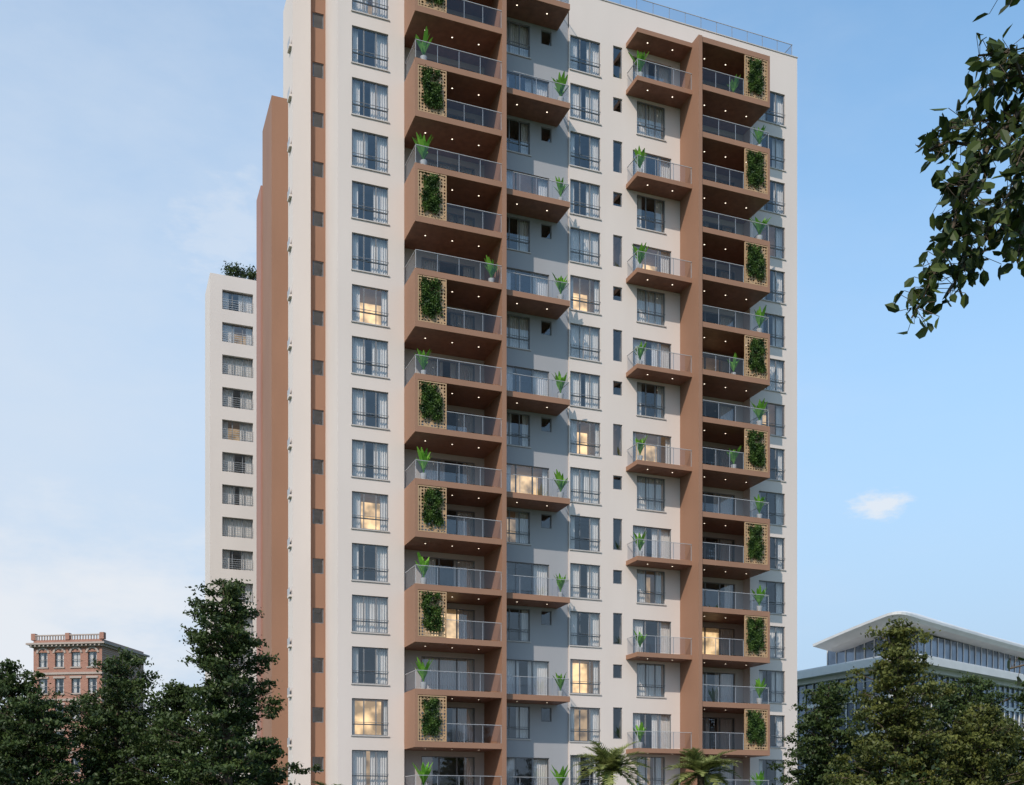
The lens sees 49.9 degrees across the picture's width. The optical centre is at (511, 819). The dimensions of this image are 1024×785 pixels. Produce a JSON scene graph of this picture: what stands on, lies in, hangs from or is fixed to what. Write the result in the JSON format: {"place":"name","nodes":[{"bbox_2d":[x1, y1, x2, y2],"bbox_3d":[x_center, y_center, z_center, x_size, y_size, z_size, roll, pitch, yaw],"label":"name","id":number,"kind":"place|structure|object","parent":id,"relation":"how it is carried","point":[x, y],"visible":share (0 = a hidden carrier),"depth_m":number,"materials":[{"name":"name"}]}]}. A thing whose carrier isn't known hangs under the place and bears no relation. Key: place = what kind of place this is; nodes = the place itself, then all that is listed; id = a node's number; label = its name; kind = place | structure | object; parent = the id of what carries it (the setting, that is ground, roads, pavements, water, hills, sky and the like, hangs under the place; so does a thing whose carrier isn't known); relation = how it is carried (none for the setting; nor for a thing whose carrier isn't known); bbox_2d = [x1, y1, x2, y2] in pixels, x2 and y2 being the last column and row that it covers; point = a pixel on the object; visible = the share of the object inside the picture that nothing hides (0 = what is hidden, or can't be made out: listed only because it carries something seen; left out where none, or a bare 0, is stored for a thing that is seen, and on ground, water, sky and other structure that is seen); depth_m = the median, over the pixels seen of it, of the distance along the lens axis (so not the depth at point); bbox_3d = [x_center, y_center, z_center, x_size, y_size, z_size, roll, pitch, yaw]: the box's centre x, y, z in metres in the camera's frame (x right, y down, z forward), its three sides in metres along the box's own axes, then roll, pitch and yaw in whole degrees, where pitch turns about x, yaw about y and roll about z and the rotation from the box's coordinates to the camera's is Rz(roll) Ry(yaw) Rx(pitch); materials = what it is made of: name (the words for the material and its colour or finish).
{"place":"outdoors","nodes":[
{"label":"outdoors","id":0,"kind":"place"},
{"bbox_2d":[39,652,96,763],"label":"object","id":1,"kind":"object","parent":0,"point":[72,679],"visible":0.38,"depth_m":150.11,"materials":[{"name":"glass"}]},
{"bbox_2d":[31,632,143,781],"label":"brick walls","id":2,"kind":"structure","parent":0,"point":[84,663],"depth_m":150.02,"materials":[{"name":"brown brick"}]},
{"bbox_2d":[44,652,95,771],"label":"window glass","id":3,"kind":"object","parent":2,"relation":"attached to","point":[61,680],"visible":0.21,"depth_m":151.91,"materials":[{"name":"glass"}]},
{"bbox_2d":[40,652,96,763],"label":"window frames","id":4,"kind":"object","parent":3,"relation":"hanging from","point":[58,661],"visible":0.36,"depth_m":150.38,"materials":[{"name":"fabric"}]},
{"bbox_2d":[26,634,149,782],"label":"stone trim","id":5,"kind":"structure","parent":2,"relation":"attached to","point":[73,645],"depth_m":149.81,"materials":[{"name":"beige stone"}]},
{"bbox_2d":[205,273,255,780],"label":"apartment tower","id":6,"kind":"structure","parent":0,"point":[230,427],"depth_m":102.32,"materials":[{"name":"paint"}]},
{"bbox_2d":[222,291,252,724],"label":"rear window frames","id":7,"kind":"structure","parent":6,"relation":"in","point":[222,291],"depth_m":102.52,"materials":[{"name":"metal"}]},
{"bbox_2d":[221,261,255,279],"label":"roof garden shrub","id":8,"kind":"object","parent":6,"relation":"on","point":[250,274],"visible":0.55,"depth_m":103.04,"materials":[{"name":"green plant"}]},
{"bbox_2d":[312,781,340,784],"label":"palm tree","id":9,"kind":"object","parent":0,"point":[316,782],"visible":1,"depth_m":48.53,"materials":[{"name":"green plant"}]},
{"bbox_2d":[0,0,1023,781],"label":"sky","id":10,"kind":"structure","parent":0,"point":[131,130],"materials":[{"name":"blue"}]},
{"bbox_2d":[256,0,797,784],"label":"apartment tower","id":11,"kind":"structure","parent":0,"point":[376,242],"depth_m":68.53,"materials":[{"name":"paint"}]},
{"bbox_2d":[412,132,432,164],"bbox_3d":[-5.167,-38.457,63.285,1.172,1.913,1.015,0,0,-39],"label":"potted plant","id":12,"kind":"object","parent":11,"relation":"on","point":[422,151],"visible":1,"depth_m":63.17,"materials":[{"name":"green plant"}]},
{"bbox_2d":[416,447,429,478],"bbox_3d":[-5.051,-20.428,63.366,1.121,1.855,1.098,0,0,-24],"label":"potted plant","id":13,"kind":"object","parent":11,"relation":"on","point":[422,455],"visible":0.98,"depth_m":63.18,"materials":[{"name":"green plant"}]},
{"bbox_2d":[413,762,432,784],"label":"potted plant","id":14,"kind":"object","parent":11,"relation":"on","point":[424,772],"visible":1,"depth_m":63.20,"materials":[{"name":"green plant"}]},
{"bbox_2d":[415,552,431,583],"bbox_3d":[-5.113,-14.428,63.465,0.984,1.856,1.136,0,0,-5],"label":"potted plant","id":15,"kind":"object","parent":11,"relation":"on","point":[423,579],"visible":0.99,"depth_m":63.21,"materials":[{"name":"green plant"}]},
{"bbox_2d":[415,26,432,59],"bbox_3d":[-5.072,-44.413,63.397,1.082,1.827,1.104,0,0,10],"label":"potted plant","id":16,"kind":"object","parent":11,"relation":"on","point":[423,46],"visible":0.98,"depth_m":63.20,"materials":[{"name":"green plant"}]},
{"bbox_2d":[414,657,433,688],"bbox_3d":[-5.109,-8.412,63.359,1.280,1.825,1.017,0,0,-30],"label":"potted plant","id":17,"kind":"object","parent":11,"relation":"on","point":[422,674],"visible":0.98,"depth_m":63.19,"materials":[{"name":"green plant"}]},
{"bbox_2d":[416,349,431,373],"bbox_3d":[-5.159,-26.290,63.305,0.967,1.580,0.838,0,0,-33],"label":"potted plant","id":18,"kind":"object","parent":11,"relation":"on","point":[423,362],"visible":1,"depth_m":63.21,"materials":[{"name":"green plant"}]},
{"bbox_2d":[484,255,497,281],"bbox_3d":[-1.214,-32.312,64.871,0.905,1.623,1.139,0,0,-3],"label":"potted plant","id":19,"kind":"object","parent":11,"relation":"on","point":[491,269],"visible":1,"depth_m":64.70,"materials":[{"name":"green plant"}]},
{"bbox_2d":[313,0,784,784],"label":"window frames","id":20,"kind":"structure","parent":11,"relation":"in","point":[363,3],"depth_m":68.80,"materials":[{"name":"metal"}]},
{"bbox_2d":[551,71,567,100],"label":"potted plant","id":21,"kind":"object","parent":11,"relation":"on","point":[559,88],"visible":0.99,"depth_m":66.74,"materials":[{"name":"green plant"}]},
{"bbox_2d":[553,176,565,199],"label":"potted plant","id":22,"kind":"object","parent":11,"relation":"on","point":[561,187],"visible":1,"depth_m":66.81,"materials":[{"name":"green plant"}]},
{"bbox_2d":[552,273,567,298],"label":"potted plant","id":23,"kind":"object","parent":11,"relation":"on","point":[560,286],"visible":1,"depth_m":66.80,"materials":[{"name":"green plant"}]},
{"bbox_2d":[553,672,566,695],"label":"potted plant","id":24,"kind":"object","parent":11,"relation":"on","point":[560,684],"visible":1,"depth_m":66.81,"materials":[{"name":"green plant"}]},
{"bbox_2d":[554,573,566,596],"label":"potted plant","id":25,"kind":"object","parent":11,"relation":"on","point":[560,583],"visible":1,"depth_m":66.82,"materials":[{"name":"green plant"}]},
{"bbox_2d":[554,469,567,497],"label":"potted plant","id":26,"kind":"object","parent":11,"relation":"on","point":[559,483],"visible":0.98,"depth_m":66.79,"materials":[{"name":"green plant"}]},
{"bbox_2d":[551,764,570,784],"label":"potted plant","id":27,"kind":"object","parent":11,"relation":"on","point":[560,781],"visible":0.98,"depth_m":66.75,"materials":[{"name":"green plant"}]},
{"bbox_2d":[552,371,571,398],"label":"potted plant","id":28,"kind":"object","parent":11,"relation":"on","point":[559,384],"visible":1,"depth_m":66.79,"materials":[{"name":"green plant"}]},
{"bbox_2d":[628,50,648,75],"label":"potted plant","id":29,"kind":"object","parent":11,"relation":"on","point":[641,63],"visible":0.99,"depth_m":69.02,"materials":[{"name":"green plant"}]},
{"bbox_2d":[631,530,646,555],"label":"potted plant","id":30,"kind":"object","parent":11,"relation":"on","point":[640,544],"visible":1,"depth_m":69.04,"materials":[{"name":"green plant"}]},
{"bbox_2d":[633,722,646,747],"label":"potted plant","id":31,"kind":"object","parent":11,"relation":"on","point":[640,729],"visible":0.98,"depth_m":69.05,"materials":[{"name":"green plant"}]},
{"bbox_2d":[632,243,648,267],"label":"potted plant","id":32,"kind":"object","parent":11,"relation":"on","point":[641,256],"visible":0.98,"depth_m":69.02,"materials":[{"name":"green plant"}]},
{"bbox_2d":[634,146,646,171],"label":"potted plant","id":33,"kind":"object","parent":11,"relation":"on","point":[641,158],"visible":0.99,"depth_m":68.97,"materials":[{"name":"green plant"}]},
{"bbox_2d":[633,435,647,459],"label":"potted plant","id":34,"kind":"object","parent":11,"relation":"on","point":[640,449],"visible":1,"depth_m":69.04,"materials":[{"name":"green plant"}]},
{"bbox_2d":[634,341,646,363],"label":"potted plant","id":35,"kind":"object","parent":11,"relation":"on","point":[640,353],"visible":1,"depth_m":69.03,"materials":[{"name":"green plant"}]},
{"bbox_2d":[634,631,646,651],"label":"potted plant","id":36,"kind":"object","parent":11,"relation":"on","point":[641,639],"visible":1,"depth_m":69.05,"materials":[{"name":"green plant"}]},
{"bbox_2d":[726,446,740,467],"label":"potted plant","id":37,"kind":"object","parent":11,"relation":"on","point":[733,456],"visible":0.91,"depth_m":70.83,"materials":[{"name":"green plant"}]},
{"bbox_2d":[727,353,739,373],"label":"potted plant","id":38,"kind":"object","parent":11,"relation":"on","point":[733,364],"visible":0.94,"depth_m":70.87,"materials":[{"name":"green plant"}]},
{"bbox_2d":[727,74,740,91],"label":"potted plant","id":39,"kind":"object","parent":11,"relation":"on","point":[733,85],"visible":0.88,"depth_m":70.81,"materials":[{"name":"green plant"}]},
{"bbox_2d":[751,126,765,146],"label":"potted plant","id":40,"kind":"object","parent":11,"relation":"on","point":[758,137],"visible":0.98,"depth_m":71.38,"materials":[{"name":"green plant"}]},
{"bbox_2d":[751,585,766,610],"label":"potted plant","id":41,"kind":"object","parent":11,"relation":"on","point":[758,598],"visible":1,"depth_m":71.37,"materials":[{"name":"green plant"}]},
{"bbox_2d":[751,771,766,784],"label":"potted plant","id":42,"kind":"object","parent":11,"relation":"on","point":[760,776],"visible":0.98,"depth_m":71.38,"materials":[{"name":"green plant"}]},
{"bbox_2d":[751,398,767,424],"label":"potted plant","id":43,"kind":"object","parent":11,"relation":"on","point":[759,413],"visible":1,"depth_m":71.35,"materials":[{"name":"green plant"}]},
{"bbox_2d":[753,678,765,703],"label":"potted plant","id":44,"kind":"object","parent":11,"relation":"on","point":[759,691],"visible":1,"depth_m":71.37,"materials":[{"name":"green plant"}]},
{"bbox_2d":[753,494,765,517],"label":"potted plant","id":45,"kind":"object","parent":11,"relation":"on","point":[760,504],"visible":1,"depth_m":71.35,"materials":[{"name":"green plant"}]},
{"bbox_2d":[749,217,770,239],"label":"potted plant","id":46,"kind":"object","parent":11,"relation":"on","point":[759,227],"visible":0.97,"depth_m":71.36,"materials":[{"name":"green plant"}]},
{"bbox_2d":[754,305,766,331],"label":"potted plant","id":47,"kind":"object","parent":11,"relation":"on","point":[759,320],"visible":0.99,"depth_m":71.35,"materials":[{"name":"green plant"}]},
{"bbox_2d":[797,611,1023,784],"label":"glazed office building","id":48,"kind":"structure","parent":0,"point":[953,651],"depth_m":120.76,"materials":[{"name":"white concrete"}]},
{"label":"ground","id":49,"kind":"structure","parent":0,"visible":0},
{"bbox_2d":[0,657,75,784],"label":"broadleaf tree","id":50,"kind":"object","parent":49,"relation":"on","point":[8,680],"visible":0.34,"depth_m":44.61,"materials":[{"name":"green plant"}]},
{"bbox_2d":[0,689,87,784],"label":"broadleaf tree","id":51,"kind":"object","parent":49,"relation":"on","point":[34,737],"visible":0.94,"depth_m":42.64,"materials":[{"name":"green plant"}]},
{"bbox_2d":[40,647,171,784],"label":"broadleaf tree","id":52,"kind":"object","parent":49,"relation":"on","point":[119,690],"visible":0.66,"depth_m":46.00,"materials":[{"name":"green plant"}]},
{"bbox_2d":[105,679,222,784],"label":"broadleaf tree","id":53,"kind":"object","parent":49,"relation":"on","point":[174,696],"visible":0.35,"depth_m":44.46,"materials":[{"name":"green plant"}]},
{"bbox_2d":[131,578,323,784],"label":"broadleaf tree","id":54,"kind":"object","parent":49,"relation":"on","point":[222,749],"visible":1,"depth_m":41.46,"materials":[{"name":"green plant"}]},
{"bbox_2d":[236,736,304,784],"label":"broadleaf tree","id":55,"kind":"object","parent":49,"relation":"on","point":[268,750],"visible":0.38,"depth_m":44.70,"materials":[{"name":"green plant"}]},
{"bbox_2d":[0,746,1022,784],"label":"shrubbery","id":56,"kind":"object","parent":49,"relation":"on","point":[91,782],"visible":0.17,"depth_m":42.68,"materials":[{"name":"green plant"}]},
{"bbox_2d":[572,740,651,784],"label":"palm tree","id":57,"kind":"object","parent":49,"relation":"on","point":[608,765],"visible":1,"depth_m":49.51,"materials":[{"name":"green plant"}]},
{"bbox_2d":[661,747,741,784],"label":"palm tree","id":58,"kind":"object","parent":49,"relation":"on","point":[698,766],"visible":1,"depth_m":49.61,"materials":[{"name":"green plant"}]},
{"bbox_2d":[767,680,866,784],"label":"broadleaf tree","id":59,"kind":"object","parent":49,"relation":"on","point":[829,699],"visible":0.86,"depth_m":49.44,"materials":[{"name":"green plant"}]},
{"bbox_2d":[822,616,976,784],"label":"broadleaf tree","id":60,"kind":"object","parent":49,"relation":"on","point":[900,735],"visible":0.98,"depth_m":43.58,"materials":[{"name":"green plant"}]},
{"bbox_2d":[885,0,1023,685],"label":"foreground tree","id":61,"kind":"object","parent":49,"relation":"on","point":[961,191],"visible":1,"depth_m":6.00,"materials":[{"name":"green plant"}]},
{"bbox_2d":[901,672,1023,784],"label":"broadleaf tree","id":62,"kind":"object","parent":49,"relation":"on","point":[944,708],"visible":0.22,"depth_m":49.17,"materials":[{"name":"green plant"}]},
{"bbox_2d":[928,703,1023,784],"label":"broadleaf tree","id":63,"kind":"object","parent":49,"relation":"on","point":[977,759],"visible":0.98,"depth_m":42.39,"materials":[{"name":"green plant"}]},
{"bbox_2d":[1009,674,1023,784],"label":"broadleaf tree","id":64,"kind":"object","parent":49,"relation":"on","point":[1020,698],"visible":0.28,"depth_m":48.37,"materials":[{"name":"green plant"}]}
]}

